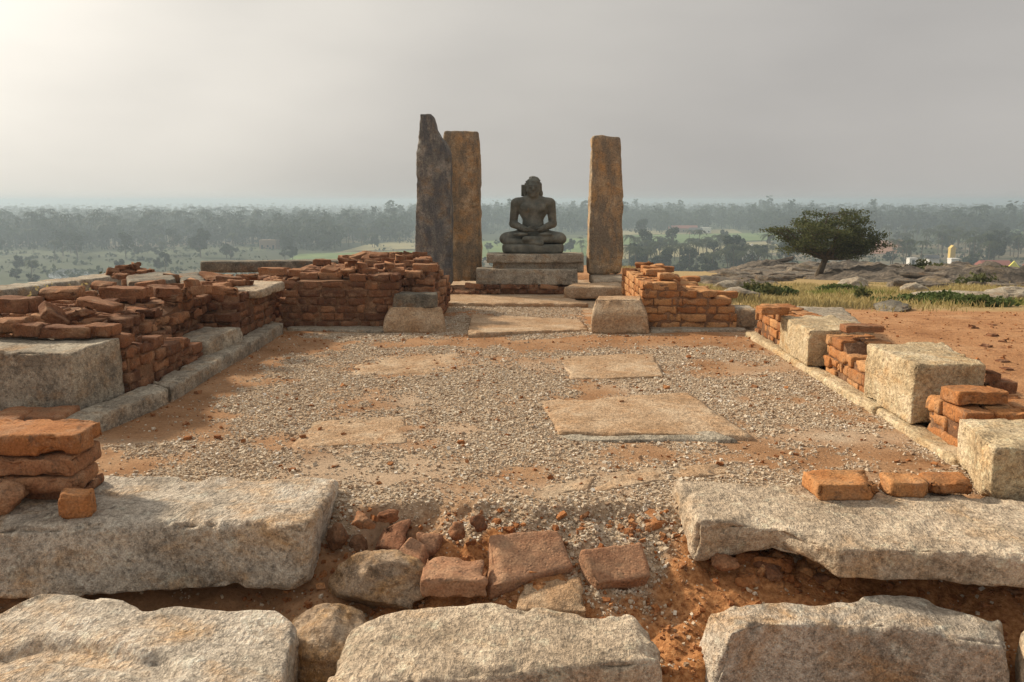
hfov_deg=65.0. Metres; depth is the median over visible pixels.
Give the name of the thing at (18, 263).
broadleaf tree
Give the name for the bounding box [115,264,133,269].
loose brick
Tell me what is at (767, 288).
shrub
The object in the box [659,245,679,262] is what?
palm tree
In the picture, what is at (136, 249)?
broadleaf tree
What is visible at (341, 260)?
loose brick
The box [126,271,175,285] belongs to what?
plinth stone
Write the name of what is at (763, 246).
broadleaf tree
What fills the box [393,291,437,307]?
step stone
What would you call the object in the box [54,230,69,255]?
broadleaf tree
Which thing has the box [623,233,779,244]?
field
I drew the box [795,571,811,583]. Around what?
rubble piece
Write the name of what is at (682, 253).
broadleaf tree
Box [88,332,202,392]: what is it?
brick wall
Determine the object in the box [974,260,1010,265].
house
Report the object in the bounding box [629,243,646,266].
broadleaf tree
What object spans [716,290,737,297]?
loose brick
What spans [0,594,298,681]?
granite slab
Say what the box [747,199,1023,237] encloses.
woods
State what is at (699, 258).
broadleaf tree
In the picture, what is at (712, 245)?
broadleaf tree
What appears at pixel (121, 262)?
broadleaf tree
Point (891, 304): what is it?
boulder
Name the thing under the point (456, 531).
rubble piece
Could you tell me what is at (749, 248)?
palm tree
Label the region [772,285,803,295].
shrub
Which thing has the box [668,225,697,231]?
house
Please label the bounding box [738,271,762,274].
rock ledge
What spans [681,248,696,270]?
broadleaf tree
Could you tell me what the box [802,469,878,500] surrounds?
loose brick
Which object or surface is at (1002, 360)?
loose brick
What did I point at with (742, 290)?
boulder
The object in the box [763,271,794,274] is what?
rock ledge
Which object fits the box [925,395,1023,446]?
brick wall
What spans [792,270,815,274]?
rock ledge
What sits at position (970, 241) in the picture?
palm tree
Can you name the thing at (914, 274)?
rock ledge
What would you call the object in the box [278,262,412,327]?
brick wall
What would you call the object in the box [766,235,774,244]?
broadleaf tree
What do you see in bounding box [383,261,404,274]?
loose brick
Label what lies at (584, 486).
flagstone
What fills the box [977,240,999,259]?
palm tree
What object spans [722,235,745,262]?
broadleaf tree
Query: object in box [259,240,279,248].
house
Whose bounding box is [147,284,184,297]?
loose brick
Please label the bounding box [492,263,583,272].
pedestal slab
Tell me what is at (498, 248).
field
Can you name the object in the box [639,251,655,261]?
palm tree
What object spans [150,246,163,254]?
broadleaf tree
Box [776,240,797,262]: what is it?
broadleaf tree
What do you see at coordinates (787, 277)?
rock ledge
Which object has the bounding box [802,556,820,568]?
rubble piece
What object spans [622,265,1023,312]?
dry grass
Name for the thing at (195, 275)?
plinth stone
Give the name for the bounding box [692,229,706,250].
palm tree
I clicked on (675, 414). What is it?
flagstone
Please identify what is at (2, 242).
broadleaf tree
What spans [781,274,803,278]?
rock ledge
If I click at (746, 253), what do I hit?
palm tree
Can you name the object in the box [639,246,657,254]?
palm tree
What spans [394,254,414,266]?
loose brick
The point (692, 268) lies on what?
broadleaf tree
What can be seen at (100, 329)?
loose brick
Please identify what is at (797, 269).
rock ledge
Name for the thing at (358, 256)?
loose brick
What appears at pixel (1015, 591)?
rubble piece
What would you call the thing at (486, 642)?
granite slab
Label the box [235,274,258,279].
loose brick
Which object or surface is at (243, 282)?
loose brick
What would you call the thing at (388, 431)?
flagstone
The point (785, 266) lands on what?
rock ledge
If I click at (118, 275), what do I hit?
loose brick
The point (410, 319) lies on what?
step stone
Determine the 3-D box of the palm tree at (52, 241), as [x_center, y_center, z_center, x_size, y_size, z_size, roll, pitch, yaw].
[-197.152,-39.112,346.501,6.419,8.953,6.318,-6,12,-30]
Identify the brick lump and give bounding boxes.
[0,480,25,515]
[3,475,20,478]
[15,479,29,495]
[58,488,96,518]
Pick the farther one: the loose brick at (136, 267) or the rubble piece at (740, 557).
the loose brick at (136, 267)
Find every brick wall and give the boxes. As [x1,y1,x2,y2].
[0,267,292,338]
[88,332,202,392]
[200,282,275,335]
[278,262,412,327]
[403,255,449,313]
[450,282,481,294]
[481,284,568,294]
[621,268,736,328]
[755,303,821,343]
[823,334,891,391]
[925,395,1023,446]
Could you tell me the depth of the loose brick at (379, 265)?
10.83 m
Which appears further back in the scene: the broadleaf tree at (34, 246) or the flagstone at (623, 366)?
the broadleaf tree at (34, 246)
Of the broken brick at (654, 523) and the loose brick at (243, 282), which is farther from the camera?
the loose brick at (243, 282)
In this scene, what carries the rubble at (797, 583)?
on the floor
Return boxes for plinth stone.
[0,273,122,295]
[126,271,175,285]
[178,272,204,282]
[200,259,339,272]
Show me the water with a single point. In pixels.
(54, 275)
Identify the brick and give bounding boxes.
[0,295,43,313]
[0,317,33,334]
[0,410,31,420]
[0,419,101,455]
[0,440,101,475]
[0,462,98,493]
[3,405,79,420]
[11,322,51,336]
[24,473,103,499]
[37,286,85,300]
[38,300,74,324]
[38,324,90,338]
[62,306,97,320]
[74,296,124,313]
[84,322,121,336]
[85,290,97,295]
[89,280,116,289]
[98,286,153,298]
[105,267,119,274]
[110,272,128,279]
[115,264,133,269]
[121,269,136,274]
[121,276,140,285]
[131,262,146,273]
[135,279,165,286]
[137,268,155,273]
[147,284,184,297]
[163,273,182,283]
[166,283,183,288]
[183,278,211,298]
[199,271,222,279]
[200,281,225,285]
[209,284,238,296]
[215,275,241,280]
[226,279,253,286]
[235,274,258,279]
[258,267,287,275]
[288,268,306,276]
[313,258,331,265]
[321,264,339,272]
[336,267,355,276]
[337,257,353,263]
[338,255,352,257]
[347,260,361,267]
[348,252,366,259]
[355,261,377,274]
[361,254,381,260]
[364,260,382,266]
[369,252,389,257]
[374,263,384,268]
[375,519,410,549]
[381,258,394,262]
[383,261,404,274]
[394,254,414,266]
[394,263,405,268]
[399,537,428,564]
[402,254,419,259]
[412,252,427,255]
[413,263,437,271]
[416,532,442,557]
[420,556,487,597]
[487,530,572,599]
[578,542,649,589]
[635,261,653,267]
[640,265,661,271]
[643,508,669,531]
[655,265,673,271]
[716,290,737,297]
[755,305,789,314]
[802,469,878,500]
[839,323,883,332]
[878,472,927,497]
[918,472,972,494]
[940,385,1008,405]
[967,324,978,328]
[979,343,992,347]
[984,368,1017,393]
[985,333,998,336]
[995,359,1009,362]
[999,367,1013,370]
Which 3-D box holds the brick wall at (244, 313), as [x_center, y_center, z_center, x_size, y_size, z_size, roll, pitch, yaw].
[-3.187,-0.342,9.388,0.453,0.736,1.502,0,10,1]
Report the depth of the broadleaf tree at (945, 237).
428.06 m
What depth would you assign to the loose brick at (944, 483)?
4.21 m
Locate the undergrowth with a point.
(91, 270)
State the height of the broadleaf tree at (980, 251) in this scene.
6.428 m
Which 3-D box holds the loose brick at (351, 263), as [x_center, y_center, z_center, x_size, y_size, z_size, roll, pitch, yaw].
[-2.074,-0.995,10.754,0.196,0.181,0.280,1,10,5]
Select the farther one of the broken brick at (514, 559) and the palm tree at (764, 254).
the palm tree at (764, 254)
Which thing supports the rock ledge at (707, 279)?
on the ground at (934, 325)
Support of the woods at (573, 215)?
on the ground at (934, 325)
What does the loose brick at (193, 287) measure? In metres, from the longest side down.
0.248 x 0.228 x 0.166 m
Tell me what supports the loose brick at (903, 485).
on the granite slab at (954, 538)
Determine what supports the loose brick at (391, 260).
on the brick wall at (313, 295)
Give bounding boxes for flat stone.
[516,577,585,617]
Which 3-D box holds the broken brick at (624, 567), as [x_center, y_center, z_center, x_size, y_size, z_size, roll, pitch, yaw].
[0.507,1.094,3.876,0.333,0.178,0.239,-3,10,-19]
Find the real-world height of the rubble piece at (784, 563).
0.124 m
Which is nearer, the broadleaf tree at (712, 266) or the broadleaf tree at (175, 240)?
the broadleaf tree at (712, 266)
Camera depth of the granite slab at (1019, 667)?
3.31 m
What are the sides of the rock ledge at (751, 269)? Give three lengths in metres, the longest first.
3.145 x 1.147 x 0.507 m
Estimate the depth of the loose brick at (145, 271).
10.93 m
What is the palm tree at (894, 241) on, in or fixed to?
on the ground at (934, 325)
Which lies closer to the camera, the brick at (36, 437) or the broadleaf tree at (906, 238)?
the brick at (36, 437)
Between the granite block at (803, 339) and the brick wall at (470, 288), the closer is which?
the granite block at (803, 339)
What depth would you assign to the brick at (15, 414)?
5.48 m
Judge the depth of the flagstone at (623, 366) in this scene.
7.76 m
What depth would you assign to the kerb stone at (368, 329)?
10.00 m
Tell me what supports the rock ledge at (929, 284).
on the ground at (934, 325)
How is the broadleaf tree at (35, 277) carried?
on the ground at (934, 325)
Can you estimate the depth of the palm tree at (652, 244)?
300.37 m
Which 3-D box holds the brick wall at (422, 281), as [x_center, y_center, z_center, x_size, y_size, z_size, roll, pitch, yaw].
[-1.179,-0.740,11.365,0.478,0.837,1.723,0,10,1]
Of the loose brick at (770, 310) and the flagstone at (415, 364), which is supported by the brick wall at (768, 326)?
the loose brick at (770, 310)
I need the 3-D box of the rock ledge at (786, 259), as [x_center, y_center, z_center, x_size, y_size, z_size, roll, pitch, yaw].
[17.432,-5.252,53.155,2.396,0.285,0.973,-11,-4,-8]
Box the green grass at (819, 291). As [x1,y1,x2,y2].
[804,286,1023,305]
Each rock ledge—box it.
[698,275,757,284]
[717,269,737,273]
[720,271,743,276]
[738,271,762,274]
[741,267,782,271]
[746,274,770,278]
[746,280,780,284]
[754,275,793,281]
[762,256,793,264]
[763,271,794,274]
[771,275,796,279]
[773,264,794,268]
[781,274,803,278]
[787,267,825,271]
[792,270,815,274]
[800,261,819,264]
[886,280,957,287]
[893,277,922,280]
[899,271,946,277]
[918,281,947,287]
[924,265,958,271]
[962,281,1001,285]
[987,282,1023,286]
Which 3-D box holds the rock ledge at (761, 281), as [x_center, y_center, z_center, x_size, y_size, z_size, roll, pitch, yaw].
[7.642,-1.697,24.325,1.194,0.206,0.531,-3,21,-28]
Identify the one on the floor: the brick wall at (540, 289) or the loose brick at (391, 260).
the brick wall at (540, 289)
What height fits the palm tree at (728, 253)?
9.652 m
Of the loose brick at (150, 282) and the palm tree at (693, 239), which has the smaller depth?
the loose brick at (150, 282)
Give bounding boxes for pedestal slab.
[476,267,577,284]
[487,252,583,262]
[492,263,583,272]
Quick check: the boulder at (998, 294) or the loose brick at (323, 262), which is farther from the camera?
the boulder at (998, 294)
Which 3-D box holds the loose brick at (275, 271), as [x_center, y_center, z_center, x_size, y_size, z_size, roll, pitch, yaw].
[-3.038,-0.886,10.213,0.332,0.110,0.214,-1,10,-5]
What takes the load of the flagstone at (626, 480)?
on the floor
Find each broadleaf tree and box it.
[0,239,4,249]
[8,270,21,279]
[12,255,24,268]
[25,273,40,281]
[28,243,37,252]
[28,262,38,271]
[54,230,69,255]
[67,235,82,257]
[114,259,124,265]
[117,232,134,258]
[129,246,140,256]
[143,244,151,252]
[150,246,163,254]
[153,258,160,270]
[159,252,171,271]
[165,228,181,251]
[187,228,210,256]
[219,243,229,257]
[221,246,238,258]
[279,249,287,256]
[286,244,297,259]
[370,234,378,247]
[484,242,493,248]
[565,238,575,251]
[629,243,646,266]
[634,219,647,241]
[638,229,653,248]
[650,249,672,265]
[664,227,679,244]
[673,264,684,270]
[676,260,688,270]
[679,248,698,259]
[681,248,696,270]
[688,264,705,270]
[696,252,708,263]
[702,256,717,270]
[707,241,722,259]
[718,229,727,242]
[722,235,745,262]
[730,259,743,266]
[747,244,767,260]
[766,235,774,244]
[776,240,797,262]
[882,250,898,263]
[900,236,914,246]
[903,248,916,255]
[938,235,950,248]
[944,239,955,247]
[962,253,983,264]
[970,247,983,254]
[984,234,1006,259]
[991,230,1011,257]
[1008,233,1021,256]
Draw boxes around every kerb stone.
[66,384,168,431]
[153,321,282,400]
[287,326,383,333]
[650,327,745,332]
[745,331,882,414]
[876,408,960,466]
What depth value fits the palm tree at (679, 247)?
276.45 m
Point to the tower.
(951, 251)
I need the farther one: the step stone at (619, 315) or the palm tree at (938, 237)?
the palm tree at (938, 237)
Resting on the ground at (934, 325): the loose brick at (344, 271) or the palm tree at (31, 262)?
the palm tree at (31, 262)
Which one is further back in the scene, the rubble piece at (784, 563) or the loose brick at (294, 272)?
the loose brick at (294, 272)
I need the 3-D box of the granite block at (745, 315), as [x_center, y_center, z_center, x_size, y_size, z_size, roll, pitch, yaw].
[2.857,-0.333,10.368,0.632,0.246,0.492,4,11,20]
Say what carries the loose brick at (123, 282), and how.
on the brick wall at (177, 315)
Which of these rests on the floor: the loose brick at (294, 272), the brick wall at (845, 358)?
the brick wall at (845, 358)
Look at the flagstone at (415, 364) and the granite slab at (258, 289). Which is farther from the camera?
the granite slab at (258, 289)
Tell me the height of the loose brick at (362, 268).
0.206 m
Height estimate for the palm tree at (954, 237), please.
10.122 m
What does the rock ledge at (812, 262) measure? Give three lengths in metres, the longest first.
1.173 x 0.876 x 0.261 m
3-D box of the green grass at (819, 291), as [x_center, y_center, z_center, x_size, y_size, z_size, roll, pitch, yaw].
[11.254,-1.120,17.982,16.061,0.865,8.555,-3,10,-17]
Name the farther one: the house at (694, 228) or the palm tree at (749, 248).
the house at (694, 228)
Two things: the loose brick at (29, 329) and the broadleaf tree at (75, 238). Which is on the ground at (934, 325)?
the broadleaf tree at (75, 238)
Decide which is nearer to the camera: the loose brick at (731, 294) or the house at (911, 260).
the loose brick at (731, 294)
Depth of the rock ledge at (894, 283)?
23.19 m
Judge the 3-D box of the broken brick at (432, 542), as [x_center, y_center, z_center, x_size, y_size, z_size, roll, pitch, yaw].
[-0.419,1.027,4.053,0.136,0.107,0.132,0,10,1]
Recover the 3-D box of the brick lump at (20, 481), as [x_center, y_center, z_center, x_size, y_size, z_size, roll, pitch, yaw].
[-2.470,0.742,4.065,0.095,0.106,0.090,-9,14,-43]
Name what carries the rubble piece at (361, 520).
on the floor
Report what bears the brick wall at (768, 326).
on the floor
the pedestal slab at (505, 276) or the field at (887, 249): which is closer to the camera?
the pedestal slab at (505, 276)
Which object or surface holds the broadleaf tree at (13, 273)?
on the ground at (934, 325)
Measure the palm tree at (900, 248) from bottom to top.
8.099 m
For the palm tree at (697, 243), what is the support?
on the ground at (934, 325)
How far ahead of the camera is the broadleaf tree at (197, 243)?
363.31 m
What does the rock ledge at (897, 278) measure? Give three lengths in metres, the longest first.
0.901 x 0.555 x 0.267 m
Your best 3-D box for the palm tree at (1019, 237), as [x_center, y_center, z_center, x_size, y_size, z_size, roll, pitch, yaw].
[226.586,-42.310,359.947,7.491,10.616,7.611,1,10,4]
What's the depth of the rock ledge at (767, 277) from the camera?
28.76 m
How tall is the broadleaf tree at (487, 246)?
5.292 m
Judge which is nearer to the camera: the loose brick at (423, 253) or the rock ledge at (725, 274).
the loose brick at (423, 253)
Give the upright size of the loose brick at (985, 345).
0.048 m
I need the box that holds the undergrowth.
[0,225,1023,276]
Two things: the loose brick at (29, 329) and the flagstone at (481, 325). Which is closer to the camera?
the loose brick at (29, 329)
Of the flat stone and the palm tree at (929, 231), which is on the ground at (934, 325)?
the palm tree at (929, 231)
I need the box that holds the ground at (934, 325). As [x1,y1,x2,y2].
[0,203,1023,398]
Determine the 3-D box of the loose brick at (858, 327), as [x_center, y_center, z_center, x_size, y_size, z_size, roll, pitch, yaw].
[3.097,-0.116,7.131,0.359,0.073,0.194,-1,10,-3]
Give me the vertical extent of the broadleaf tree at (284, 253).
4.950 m
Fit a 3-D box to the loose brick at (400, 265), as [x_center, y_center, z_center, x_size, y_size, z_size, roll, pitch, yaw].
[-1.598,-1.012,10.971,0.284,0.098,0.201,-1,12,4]
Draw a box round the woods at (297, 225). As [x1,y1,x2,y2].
[0,200,481,250]
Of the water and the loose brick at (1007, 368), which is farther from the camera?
the water
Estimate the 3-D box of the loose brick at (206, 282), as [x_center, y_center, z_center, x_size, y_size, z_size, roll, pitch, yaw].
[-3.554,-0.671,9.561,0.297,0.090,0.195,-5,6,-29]
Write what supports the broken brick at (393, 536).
on the floor
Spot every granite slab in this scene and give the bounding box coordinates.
[0,475,338,598]
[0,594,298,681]
[235,280,284,298]
[327,603,661,681]
[672,481,1023,587]
[699,595,1009,681]
[1015,631,1023,681]
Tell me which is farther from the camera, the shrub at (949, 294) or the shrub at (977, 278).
the shrub at (977, 278)
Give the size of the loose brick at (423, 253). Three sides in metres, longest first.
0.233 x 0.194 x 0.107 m
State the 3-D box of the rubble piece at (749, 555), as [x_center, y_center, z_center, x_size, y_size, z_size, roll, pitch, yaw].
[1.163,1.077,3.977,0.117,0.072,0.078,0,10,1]
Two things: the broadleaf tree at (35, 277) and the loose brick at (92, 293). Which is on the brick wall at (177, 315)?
the loose brick at (92, 293)
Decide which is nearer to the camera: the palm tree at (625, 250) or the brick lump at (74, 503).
the brick lump at (74, 503)
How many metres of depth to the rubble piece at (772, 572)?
3.85 m
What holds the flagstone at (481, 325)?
on the floor
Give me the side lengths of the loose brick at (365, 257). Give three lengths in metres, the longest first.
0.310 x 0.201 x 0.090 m
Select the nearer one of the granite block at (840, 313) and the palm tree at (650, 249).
the granite block at (840, 313)
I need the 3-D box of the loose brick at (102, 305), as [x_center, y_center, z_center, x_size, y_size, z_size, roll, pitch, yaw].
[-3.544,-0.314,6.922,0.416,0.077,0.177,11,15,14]
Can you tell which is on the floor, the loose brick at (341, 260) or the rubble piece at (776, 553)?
the rubble piece at (776, 553)
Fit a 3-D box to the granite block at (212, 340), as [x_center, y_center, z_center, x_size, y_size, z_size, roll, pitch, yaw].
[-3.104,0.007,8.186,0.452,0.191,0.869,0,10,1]
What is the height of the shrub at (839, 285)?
0.283 m
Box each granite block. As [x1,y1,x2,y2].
[0,337,124,410]
[182,327,243,354]
[734,305,757,327]
[779,315,873,365]
[797,306,859,322]
[864,342,985,423]
[957,419,1023,500]
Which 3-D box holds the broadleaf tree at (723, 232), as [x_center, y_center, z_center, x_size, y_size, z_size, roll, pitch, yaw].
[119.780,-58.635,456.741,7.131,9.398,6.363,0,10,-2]
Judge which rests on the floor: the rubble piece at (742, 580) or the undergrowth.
the rubble piece at (742, 580)
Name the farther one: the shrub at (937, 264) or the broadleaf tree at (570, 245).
the broadleaf tree at (570, 245)
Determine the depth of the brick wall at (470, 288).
13.50 m
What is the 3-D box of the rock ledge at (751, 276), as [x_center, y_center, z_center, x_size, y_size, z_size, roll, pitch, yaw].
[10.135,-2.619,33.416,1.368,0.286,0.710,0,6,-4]
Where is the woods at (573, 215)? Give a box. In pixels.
[407,196,822,232]
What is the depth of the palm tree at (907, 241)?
302.20 m
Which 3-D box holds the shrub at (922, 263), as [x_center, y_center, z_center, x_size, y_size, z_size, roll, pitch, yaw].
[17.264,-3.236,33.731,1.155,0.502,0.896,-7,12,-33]
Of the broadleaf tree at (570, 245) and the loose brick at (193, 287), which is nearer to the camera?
the loose brick at (193, 287)
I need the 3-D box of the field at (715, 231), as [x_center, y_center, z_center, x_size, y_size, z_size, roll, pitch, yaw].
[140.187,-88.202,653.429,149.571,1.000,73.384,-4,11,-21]
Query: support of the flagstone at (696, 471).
on the floor
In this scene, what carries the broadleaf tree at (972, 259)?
on the ground at (934, 325)
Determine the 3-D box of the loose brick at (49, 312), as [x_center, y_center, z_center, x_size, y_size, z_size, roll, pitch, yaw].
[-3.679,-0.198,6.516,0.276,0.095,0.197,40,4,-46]
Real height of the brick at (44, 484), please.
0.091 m
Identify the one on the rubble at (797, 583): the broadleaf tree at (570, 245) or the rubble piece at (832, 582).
the rubble piece at (832, 582)
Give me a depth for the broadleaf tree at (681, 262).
277.56 m
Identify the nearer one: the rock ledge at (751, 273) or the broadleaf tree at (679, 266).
the rock ledge at (751, 273)
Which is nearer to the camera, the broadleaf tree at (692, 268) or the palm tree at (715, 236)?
the broadleaf tree at (692, 268)
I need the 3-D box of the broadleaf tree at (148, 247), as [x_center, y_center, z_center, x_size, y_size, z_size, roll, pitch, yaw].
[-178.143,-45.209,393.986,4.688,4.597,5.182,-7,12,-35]
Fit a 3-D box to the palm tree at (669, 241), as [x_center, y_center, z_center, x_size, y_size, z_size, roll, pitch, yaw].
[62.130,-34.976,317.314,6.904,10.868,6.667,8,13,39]
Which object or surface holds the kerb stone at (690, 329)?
on the floor
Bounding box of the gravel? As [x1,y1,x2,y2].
[0,299,1015,678]
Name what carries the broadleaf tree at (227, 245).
on the ground at (934, 325)
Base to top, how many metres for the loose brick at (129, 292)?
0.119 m
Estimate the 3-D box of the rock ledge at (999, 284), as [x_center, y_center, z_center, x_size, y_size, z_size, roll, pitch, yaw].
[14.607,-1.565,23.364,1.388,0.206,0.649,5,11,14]
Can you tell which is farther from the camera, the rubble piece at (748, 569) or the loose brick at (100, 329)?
the loose brick at (100, 329)
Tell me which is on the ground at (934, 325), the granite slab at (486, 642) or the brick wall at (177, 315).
the brick wall at (177, 315)
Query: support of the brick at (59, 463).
on the brick at (44, 484)
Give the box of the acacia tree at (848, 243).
[759,208,896,276]
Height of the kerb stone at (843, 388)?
0.175 m
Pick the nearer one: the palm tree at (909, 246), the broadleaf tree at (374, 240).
the palm tree at (909, 246)
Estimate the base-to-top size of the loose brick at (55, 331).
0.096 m
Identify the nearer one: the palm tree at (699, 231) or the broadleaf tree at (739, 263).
the broadleaf tree at (739, 263)
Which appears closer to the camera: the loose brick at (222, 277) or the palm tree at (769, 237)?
the loose brick at (222, 277)
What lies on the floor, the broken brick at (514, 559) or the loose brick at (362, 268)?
the broken brick at (514, 559)
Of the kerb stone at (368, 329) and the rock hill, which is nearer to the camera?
the kerb stone at (368, 329)
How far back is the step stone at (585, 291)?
12.93 m
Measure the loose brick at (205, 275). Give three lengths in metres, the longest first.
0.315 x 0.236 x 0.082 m
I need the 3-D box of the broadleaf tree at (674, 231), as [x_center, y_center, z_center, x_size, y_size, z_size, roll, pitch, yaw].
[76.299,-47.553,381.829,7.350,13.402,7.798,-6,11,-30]
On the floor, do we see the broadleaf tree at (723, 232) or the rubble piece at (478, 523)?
the rubble piece at (478, 523)
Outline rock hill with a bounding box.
[710,259,1023,282]
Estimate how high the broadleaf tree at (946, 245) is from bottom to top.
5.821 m
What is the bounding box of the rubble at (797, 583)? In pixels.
[109,311,1023,678]
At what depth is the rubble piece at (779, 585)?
3.83 m
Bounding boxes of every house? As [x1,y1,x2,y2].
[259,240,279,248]
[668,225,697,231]
[689,227,702,233]
[702,227,711,232]
[906,258,917,264]
[923,255,940,264]
[947,258,959,263]
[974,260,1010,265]
[1009,261,1018,266]
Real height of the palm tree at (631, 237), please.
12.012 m
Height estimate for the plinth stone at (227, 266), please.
0.243 m
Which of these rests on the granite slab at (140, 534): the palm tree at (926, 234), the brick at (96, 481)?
the brick at (96, 481)
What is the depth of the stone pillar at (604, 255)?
14.19 m
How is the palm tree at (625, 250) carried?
on the ground at (934, 325)
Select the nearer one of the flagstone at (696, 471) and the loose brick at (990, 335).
the flagstone at (696, 471)
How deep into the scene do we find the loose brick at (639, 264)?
11.66 m
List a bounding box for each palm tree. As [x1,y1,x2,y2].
[21,260,41,281]
[47,240,60,260]
[342,227,352,246]
[576,240,586,251]
[623,235,637,263]
[623,244,631,266]
[625,245,645,261]
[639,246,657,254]
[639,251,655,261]
[648,242,663,255]
[652,236,665,254]
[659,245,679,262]
[662,239,676,243]
[667,242,677,259]
[674,244,687,263]
[681,246,699,257]
[684,238,696,245]
[690,241,702,264]
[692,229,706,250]
[696,239,711,251]
[704,252,722,262]
[710,235,722,249]
[714,250,735,268]
[733,251,754,263]
[740,244,765,260]
[748,248,768,259]
[754,253,773,259]
[760,234,776,258]
[768,245,778,259]
[886,239,905,263]
[894,247,909,263]
[900,239,916,263]
[901,245,915,257]
[911,240,932,258]
[919,229,934,246]
[919,233,930,243]
[932,231,946,251]
[934,240,947,257]
[947,236,959,243]
[962,240,977,253]
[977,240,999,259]
[1011,235,1023,257]
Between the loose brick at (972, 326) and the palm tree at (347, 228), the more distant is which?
the palm tree at (347, 228)
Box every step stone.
[383,307,445,332]
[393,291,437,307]
[564,282,621,298]
[589,274,623,282]
[591,296,648,333]
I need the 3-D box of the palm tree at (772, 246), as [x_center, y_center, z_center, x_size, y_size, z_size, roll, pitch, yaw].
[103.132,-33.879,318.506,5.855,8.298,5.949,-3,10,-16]
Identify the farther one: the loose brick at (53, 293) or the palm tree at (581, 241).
the palm tree at (581, 241)
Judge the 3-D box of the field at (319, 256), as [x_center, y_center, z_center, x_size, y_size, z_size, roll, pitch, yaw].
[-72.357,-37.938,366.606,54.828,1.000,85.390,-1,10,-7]
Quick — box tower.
[947,245,955,257]
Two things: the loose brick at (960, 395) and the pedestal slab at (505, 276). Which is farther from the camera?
the pedestal slab at (505, 276)
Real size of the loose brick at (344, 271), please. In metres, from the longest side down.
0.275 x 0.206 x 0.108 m
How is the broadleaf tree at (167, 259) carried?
on the ground at (934, 325)
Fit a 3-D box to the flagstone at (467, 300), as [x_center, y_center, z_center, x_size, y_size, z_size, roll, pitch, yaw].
[-0.043,-0.617,12.861,2.437,0.156,1.301,0,10,1]
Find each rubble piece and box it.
[325,522,348,549]
[349,534,367,551]
[351,511,375,528]
[377,509,398,522]
[448,521,465,540]
[469,515,487,531]
[710,553,739,571]
[731,552,745,564]
[735,572,759,587]
[742,565,754,572]
[743,551,758,561]
[750,556,792,574]
[753,561,783,581]
[768,549,785,557]
[775,578,784,588]
[782,552,792,562]
[795,560,816,576]
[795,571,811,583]
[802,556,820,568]
[813,573,830,583]
[821,576,840,589]
[1004,587,1023,595]
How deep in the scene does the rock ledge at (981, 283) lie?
24.25 m
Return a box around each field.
[289,251,413,259]
[341,240,414,251]
[482,238,586,258]
[623,229,740,234]
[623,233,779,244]
[623,241,780,258]
[870,240,902,253]
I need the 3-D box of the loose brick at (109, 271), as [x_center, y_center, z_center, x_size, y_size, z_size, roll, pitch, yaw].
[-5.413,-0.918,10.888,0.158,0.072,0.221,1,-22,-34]
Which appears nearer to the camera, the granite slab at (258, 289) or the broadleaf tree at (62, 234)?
the granite slab at (258, 289)
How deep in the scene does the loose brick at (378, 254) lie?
11.79 m
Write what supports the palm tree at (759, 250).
on the ground at (934, 325)
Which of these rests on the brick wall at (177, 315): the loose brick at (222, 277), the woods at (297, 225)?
the loose brick at (222, 277)
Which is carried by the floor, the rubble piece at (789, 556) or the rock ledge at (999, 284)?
the rubble piece at (789, 556)
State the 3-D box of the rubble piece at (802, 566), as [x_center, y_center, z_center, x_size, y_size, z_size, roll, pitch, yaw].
[1.442,1.126,3.952,0.119,0.080,0.115,0,10,1]
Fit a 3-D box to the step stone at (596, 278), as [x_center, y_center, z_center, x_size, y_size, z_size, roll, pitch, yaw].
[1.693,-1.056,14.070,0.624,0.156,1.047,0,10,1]
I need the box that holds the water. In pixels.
[47,269,91,278]
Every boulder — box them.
[292,603,366,681]
[327,549,424,609]
[713,280,743,288]
[724,286,760,297]
[838,276,868,286]
[873,299,910,311]
[900,282,928,291]
[909,290,1010,298]
[985,286,1023,297]
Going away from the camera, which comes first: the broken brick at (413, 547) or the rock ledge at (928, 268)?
the broken brick at (413, 547)
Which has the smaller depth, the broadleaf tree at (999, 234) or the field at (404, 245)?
the broadleaf tree at (999, 234)
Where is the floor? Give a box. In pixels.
[0,280,1023,681]
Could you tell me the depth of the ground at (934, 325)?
310.76 m
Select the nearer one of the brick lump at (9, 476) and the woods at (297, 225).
the brick lump at (9, 476)
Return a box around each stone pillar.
[415,114,453,284]
[443,131,482,280]
[586,135,623,274]
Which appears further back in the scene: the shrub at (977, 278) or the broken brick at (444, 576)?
the shrub at (977, 278)
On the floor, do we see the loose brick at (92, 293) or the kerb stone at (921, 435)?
the kerb stone at (921, 435)
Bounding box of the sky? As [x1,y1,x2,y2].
[0,0,1023,202]
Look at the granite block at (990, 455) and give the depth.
4.33 m
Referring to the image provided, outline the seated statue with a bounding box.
[499,176,566,253]
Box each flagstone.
[292,416,406,446]
[347,353,464,375]
[448,294,587,307]
[468,314,588,337]
[533,476,595,498]
[542,393,750,440]
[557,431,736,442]
[562,354,663,378]
[594,472,659,492]
[673,463,725,477]
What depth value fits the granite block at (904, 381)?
5.74 m
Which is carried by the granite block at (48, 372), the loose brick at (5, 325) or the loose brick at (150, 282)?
the loose brick at (5, 325)
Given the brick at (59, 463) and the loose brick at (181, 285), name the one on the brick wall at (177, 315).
the loose brick at (181, 285)
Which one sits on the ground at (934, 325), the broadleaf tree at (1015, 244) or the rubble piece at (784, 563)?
the broadleaf tree at (1015, 244)
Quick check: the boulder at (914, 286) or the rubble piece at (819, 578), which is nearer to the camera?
the rubble piece at (819, 578)
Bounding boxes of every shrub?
[27,279,90,296]
[739,278,786,296]
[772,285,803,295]
[815,283,864,290]
[851,281,872,297]
[870,289,981,303]
[911,259,933,268]
[920,262,947,268]
[950,271,998,283]
[953,293,1021,306]
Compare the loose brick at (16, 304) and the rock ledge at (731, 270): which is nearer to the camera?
the loose brick at (16, 304)
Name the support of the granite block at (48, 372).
on the ground at (934, 325)

